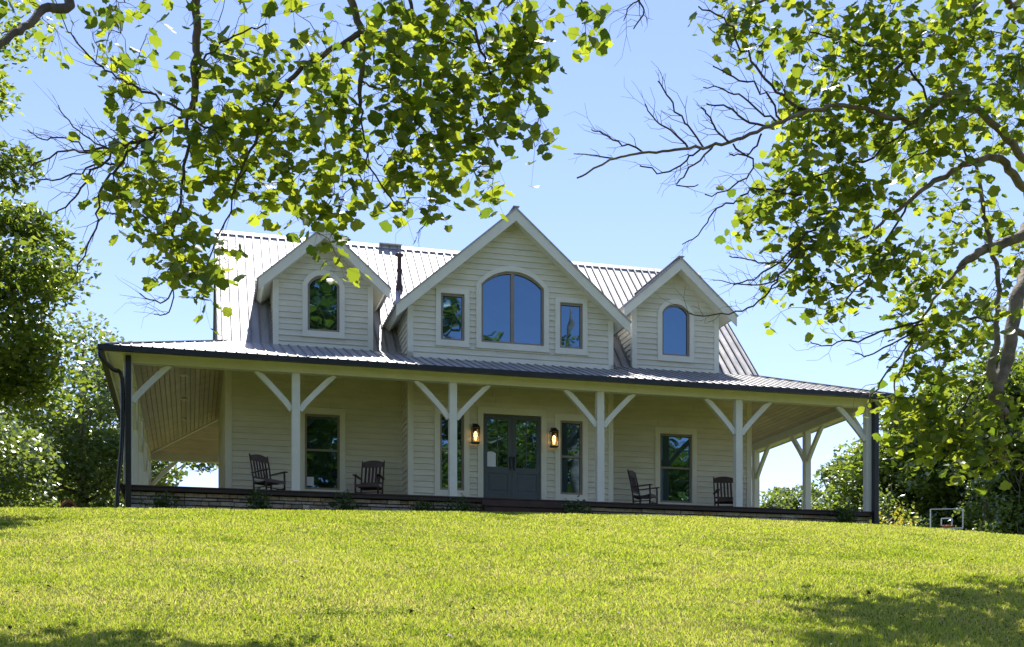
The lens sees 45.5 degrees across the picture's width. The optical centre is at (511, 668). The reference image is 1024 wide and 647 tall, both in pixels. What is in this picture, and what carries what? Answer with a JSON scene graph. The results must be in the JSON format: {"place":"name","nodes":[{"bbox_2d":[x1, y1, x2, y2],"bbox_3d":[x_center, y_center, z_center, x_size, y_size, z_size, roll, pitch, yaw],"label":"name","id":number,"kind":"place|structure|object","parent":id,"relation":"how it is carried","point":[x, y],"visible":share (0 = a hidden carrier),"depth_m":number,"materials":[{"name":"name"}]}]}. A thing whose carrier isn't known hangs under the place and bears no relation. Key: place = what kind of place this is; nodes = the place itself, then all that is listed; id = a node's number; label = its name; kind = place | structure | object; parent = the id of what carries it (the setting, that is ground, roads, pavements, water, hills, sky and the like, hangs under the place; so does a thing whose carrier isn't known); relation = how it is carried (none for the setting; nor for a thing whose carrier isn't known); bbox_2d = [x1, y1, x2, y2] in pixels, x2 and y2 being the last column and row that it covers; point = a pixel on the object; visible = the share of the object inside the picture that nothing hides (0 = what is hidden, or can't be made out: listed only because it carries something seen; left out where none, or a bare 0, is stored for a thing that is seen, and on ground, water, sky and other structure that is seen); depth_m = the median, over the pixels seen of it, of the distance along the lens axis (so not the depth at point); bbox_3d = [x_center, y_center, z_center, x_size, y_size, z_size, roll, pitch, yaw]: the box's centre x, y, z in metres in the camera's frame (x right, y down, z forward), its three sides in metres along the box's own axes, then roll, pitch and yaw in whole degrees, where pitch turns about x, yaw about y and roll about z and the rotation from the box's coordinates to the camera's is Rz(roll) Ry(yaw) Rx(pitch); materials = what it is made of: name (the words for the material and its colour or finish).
{"place":"outdoors","nodes":[
{"label":"outdoors","id":0,"kind":"place"},
{"bbox_2d":[0,506,1023,646],"bbox_3d":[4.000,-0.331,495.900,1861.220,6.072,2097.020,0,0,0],"label":"ground","id":1,"kind":"structure","parent":0,"point":[230,589],"depth_m":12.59,"materials":[{"name":"green plant"}]},
{"bbox_2d":[0,403,64,507],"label":"hardwood tree","id":2,"kind":"object","parent":1,"relation":"on","point":[17,443],"visible":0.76,"depth_m":37.48,"materials":[{"name":"green plant"}]},
{"bbox_2d":[0,0,74,121],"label":"hardwood tree","id":3,"kind":"object","parent":1,"relation":"on","point":[3,74],"visible":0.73,"depth_m":22.98,"materials":[{"name":"green plant"}]},
{"bbox_2d":[0,134,102,433],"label":"hardwood tree","id":4,"kind":"object","parent":1,"relation":"on","point":[25,349],"visible":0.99,"depth_m":20.80,"materials":[{"name":"green plant"}]},
{"bbox_2d":[3,409,124,506],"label":"hardwood tree","id":5,"kind":"object","parent":1,"relation":"on","point":[101,470],"depth_m":56.36,"materials":[{"name":"green plant"}]},
{"bbox_2d":[60,500,76,507],"bbox_3d":[-9.298,-3.335,25.598,0.330,0.348,0.371,0,0,-20],"label":"flower pot","id":6,"kind":"object","parent":1,"relation":"on","point":[68,503],"visible":0.28,"depth_m":25.53,"materials":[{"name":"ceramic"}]},
{"bbox_2d":[0,308,217,507],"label":"hardwood tree","id":7,"kind":"object","parent":1,"relation":"on","point":[72,438],"visible":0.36,"depth_m":44.55,"materials":[{"name":"green plant"}]},
{"bbox_2d":[138,489,183,508],"bbox_3d":[-7.663,-3.528,26.762,0.962,0.806,0.882,0,0,0],"label":"shrub","id":8,"kind":"object","parent":1,"relation":"on","point":[162,504],"visible":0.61,"depth_m":26.63,"materials":[{"name":"green plant"}]},
{"bbox_2d":[242,487,272,509],"bbox_3d":[-5.726,-3.620,27.305,0.751,0.898,0.717,0,0,-26],"label":"shrub","id":9,"kind":"object","parent":1,"relation":"on","point":[260,501],"visible":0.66,"depth_m":27.26,"materials":[{"name":"green plant"}]},
{"bbox_2d":[0,0,652,335],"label":"overhanging tree","id":10,"kind":"object","parent":1,"relation":"on","point":[441,108],"visible":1,"depth_m":11.30,"materials":[{"name":"green plant"}]},
{"bbox_2d":[323,488,362,510],"bbox_3d":[-3.862,-3.658,27.736,1.048,0.893,0.780,0,0,0],"label":"shrub","id":11,"kind":"object","parent":1,"relation":"on","point":[343,504],"visible":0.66,"depth_m":27.70,"materials":[{"name":"green plant"}]},
{"bbox_2d":[408,497,439,511],"bbox_3d":[-2.124,-3.605,28.101,0.911,0.713,0.716,0,0,16],"label":"shrub","id":12,"kind":"object","parent":1,"relation":"on","point":[421,505],"visible":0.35,"depth_m":28.09,"materials":[{"name":"green plant"}]},
{"bbox_2d":[437,493,483,511],"bbox_3d":[-1.161,-3.648,28.374,1.559,0.809,1.158,0,0,-43],"label":"shrub","id":13,"kind":"object","parent":1,"relation":"on","point":[464,507],"visible":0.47,"depth_m":28.15,"materials":[{"name":"green plant"}]},
{"bbox_2d":[97,205,893,524],"bbox_3d":[-1.254,-7.659,35.493,19.522,9.003,14.450,0,0,-15],"label":"farmhouse","id":14,"kind":"object","parent":1,"relation":"on","point":[537,361],"visible":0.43,"depth_m":30.71,"materials":[{"name":"beige wood"}]},
{"bbox_2d":[249,453,287,489],"bbox_3d":[-5.777,-4.577,28.991,0.943,1.065,0.684,0,0,37],"label":"rocking chair","id":15,"kind":"object","parent":14,"relation":"on","point":[266,481],"visible":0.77,"depth_m":29.05,"materials":[{"name":"black wood"}]},
{"bbox_2d":[307,477,313,485],"bbox_3d":[-5.040,-4.660,30.429,0.200,0.220,0.002,0,0,-15],"label":"paper notice","id":16,"kind":"object","parent":14,"relation":"attached to","point":[310,481],"visible":1,"depth_m":30.43,"materials":[{"name":"white paper"}]},
{"bbox_2d":[300,407,344,491],"bbox_3d":[-4.734,-5.390,30.464,1.180,2.200,0.130,0,0,-15],"label":"window","id":17,"kind":"structure","parent":14,"relation":"in","point":[322,430],"depth_m":30.50,"materials":[{"name":"glass"}]},
{"bbox_2d":[301,270,345,339],"bbox_3d":[-4.703,-9.085,30.472,1.090,1.690,0.130,0,0,-15],"label":"window","id":18,"kind":"structure","parent":14,"relation":"in","point":[323,304],"depth_m":30.50,"materials":[{"name":"glass"}]},
{"bbox_2d":[352,461,384,493],"bbox_3d":[-3.470,-4.577,29.698,0.684,1.065,0.943,0,0,9],"label":"rocking chair","id":19,"kind":"object","parent":14,"relation":"on","point":[371,485],"visible":0.73,"depth_m":29.93,"materials":[{"name":"black wood"}]},
{"bbox_2d":[434,407,469,496],"bbox_3d":[-1.494,-5.360,30.333,0.920,2.200,0.130,0,0,-15],"label":"window","id":20,"kind":"structure","parent":14,"relation":"in","point":[441,424],"depth_m":30.36,"materials":[{"name":"paint"}]},
{"bbox_2d":[435,287,469,347],"bbox_3d":[-1.480,-8.703,30.336,0.890,1.445,0.130,0,0,-15],"label":"window","id":21,"kind":"structure","parent":14,"relation":"in","point":[452,304],"depth_m":30.36,"materials":[{"name":"paint"}]},
{"bbox_2d":[487,451,495,466],"bbox_3d":[-0.528,-5.250,30.632,0.250,0.380,0.002,0,0,-15],"label":"paper notice","id":22,"kind":"object","parent":14,"relation":"attached to","point":[491,458],"visible":1,"depth_m":30.64,"materials":[{"name":"white paper"}]},
{"bbox_2d":[483,414,511,497],"bbox_3d":[-0.358,-5.200,30.630,0.744,2.320,0.131,0,0,-15],"label":"french door","id":23,"kind":"structure","parent":14,"relation":"in","point":[497,429],"depth_m":30.66,"materials":[{"name":"wood"}]},
{"bbox_2d":[475,266,549,352],"bbox_3d":[0.014,-9.050,30.729,1.930,2.120,0.130,0,0,-15],"label":"window","id":24,"kind":"structure","parent":14,"relation":"in","point":[512,309],"depth_m":30.75,"materials":[{"name":"glass"}]},
{"bbox_2d":[512,416,540,498],"bbox_3d":[0.367,-5.200,30.821,0.744,2.320,0.131,0,0,-15],"label":"french door","id":25,"kind":"structure","parent":14,"relation":"in","point":[526,431],"depth_m":30.85,"materials":[{"name":"wood"}]},
{"bbox_2d":[554,414,588,500],"bbox_3d":[1.509,-5.360,31.122,0.910,2.200,0.130,0,0,-15],"label":"window","id":26,"kind":"structure","parent":14,"relation":"in","point":[571,455],"depth_m":31.15,"materials":[{"name":"paint"}]},
{"bbox_2d":[554,297,588,355],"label":"window","id":27,"kind":"structure","parent":14,"relation":"in","point":[571,314],"depth_m":31.15,"materials":[{"name":"paint"}]},
{"bbox_2d":[627,469,659,503],"bbox_3d":[3.413,-4.577,31.408,0.943,1.065,0.684,0,0,25],"label":"rocking chair","id":28,"kind":"object","parent":14,"relation":"on","point":[635,489],"visible":0.73,"depth_m":31.41,"materials":[{"name":"black wood"}]},
{"bbox_2d":[655,427,696,504],"bbox_3d":[4.406,-5.375,32.865,1.240,2.170,0.130,0,0,-15],"label":"window","id":29,"kind":"structure","parent":14,"relation":"in","point":[675,448],"depth_m":32.91,"materials":[{"name":"glass"}]},
{"bbox_2d":[657,299,694,362],"bbox_3d":[4.401,-9.085,32.864,1.090,1.690,0.130,0,0,-15],"label":"window","id":30,"kind":"structure","parent":14,"relation":"in","point":[675,329],"depth_m":32.90,"materials":[{"name":"paint"}]},
{"bbox_2d":[713,477,732,506],"bbox_3d":[5.668,-4.577,32.201,0.684,1.065,0.943,0,0,-3],"label":"rocking chair","id":31,"kind":"object","parent":14,"relation":"on","point":[724,499],"visible":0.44,"depth_m":32.47,"materials":[{"name":"black wood"}]},
{"bbox_2d":[8,511,1012,646],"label":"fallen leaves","id":32,"kind":"object","parent":1,"relation":"on","point":[10,627],"visible":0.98,"depth_m":13.47,"materials":[{"name":"green plant"}]},
{"bbox_2d":[559,495,597,513],"bbox_3d":[1.550,-3.704,29.132,1.052,0.802,0.943,0,0,0],"label":"shrub","id":33,"kind":"object","parent":1,"relation":"on","point":[575,507],"visible":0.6,"depth_m":29.03,"materials":[{"name":"green plant"}]},
{"bbox_2d":[760,489,794,508],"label":"hardwood tree","id":34,"kind":"object","parent":1,"relation":"on","point":[776,503],"visible":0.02,"depth_m":79.06,"materials":[{"name":"green plant"}]},
{"bbox_2d":[763,484,818,508],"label":"hardwood tree","id":35,"kind":"object","parent":1,"relation":"on","point":[788,492],"visible":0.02,"depth_m":85.97,"materials":[{"name":"green plant"}]},
{"bbox_2d":[567,0,1023,495],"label":"overhanging tree","id":36,"kind":"object","parent":1,"relation":"on","point":[884,143],"visible":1,"depth_m":15.38,"materials":[{"name":"green plant"}]},
{"bbox_2d":[799,493,833,509],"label":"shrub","id":37,"kind":"object","parent":1,"relation":"on","point":[816,504],"visible":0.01,"depth_m":83.97,"materials":[{"name":"green plant"}]},
{"bbox_2d":[792,455,853,509],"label":"hardwood tree","id":38,"kind":"object","parent":1,"relation":"on","point":[825,473],"visible":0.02,"depth_m":78.00,"materials":[{"name":"green plant"}]},
{"bbox_2d":[831,493,858,522],"bbox_3d":[8.445,-3.817,31.015,0.828,1.205,0.939,0,0,13],"label":"shrub","id":39,"kind":"object","parent":1,"relation":"on","point":[848,516],"visible":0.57,"depth_m":30.93,"materials":[{"name":"green plant"}]},
{"bbox_2d":[815,395,973,528],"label":"hardwood tree","id":40,"kind":"object","parent":1,"relation":"on","point":[850,494],"visible":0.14,"depth_m":61.41,"materials":[{"name":"green plant"}]},
{"bbox_2d":[870,501,918,526],"bbox_3d":[12.384,-4.207,39.770,2.045,2.379,2.073,0,0,13],"label":"shrub","id":41,"kind":"object","parent":1,"relation":"on","point":[902,521],"visible":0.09,"depth_m":39.71,"materials":[{"name":"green plant"}]},
{"bbox_2d":[852,482,965,529],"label":"young tree","id":42,"kind":"object","parent":1,"relation":"on","point":[891,500],"visible":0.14,"depth_m":55.86,"materials":[{"name":"green plant"}]},
{"bbox_2d":[842,358,1023,529],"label":"hardwood tree","id":43,"kind":"object","parent":1,"relation":"on","point":[893,424],"visible":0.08,"depth_m":58.20,"materials":[{"name":"green plant"}]},
{"bbox_2d":[930,508,962,528],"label":"basketball hoop","id":44,"kind":"object","parent":1,"relation":"on","point":[950,518],"visible":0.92,"depth_m":51.99,"materials":[{"name":"clear plastic"}]},
{"bbox_2d":[879,347,1023,534],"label":"hardwood tree","id":45,"kind":"object","parent":1,"relation":"on","point":[924,487],"visible":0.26,"depth_m":55.70,"materials":[{"name":"green plant"}]},
{"bbox_2d":[917,343,1023,533],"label":"hardwood tree","id":46,"kind":"object","parent":1,"relation":"on","point":[1013,380],"visible":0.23,"depth_m":55.19,"materials":[{"name":"green plant"}]},
{"bbox_2d":[956,467,1023,534],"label":"young tree","id":47,"kind":"object","parent":1,"relation":"on","point":[986,524],"visible":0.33,"depth_m":52.32,"materials":[{"name":"green plant"}]},
{"bbox_2d":[990,434,1023,533],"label":"young tree","id":48,"kind":"object","parent":1,"relation":"on","point":[1002,456],"visible":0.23,"depth_m":52.97,"materials":[{"name":"green plant"}]},
{"bbox_2d":[0,0,1023,506],"label":"sky","id":49,"kind":"structure","parent":0,"point":[617,213],"materials":[{"name":"blue"}]}
]}

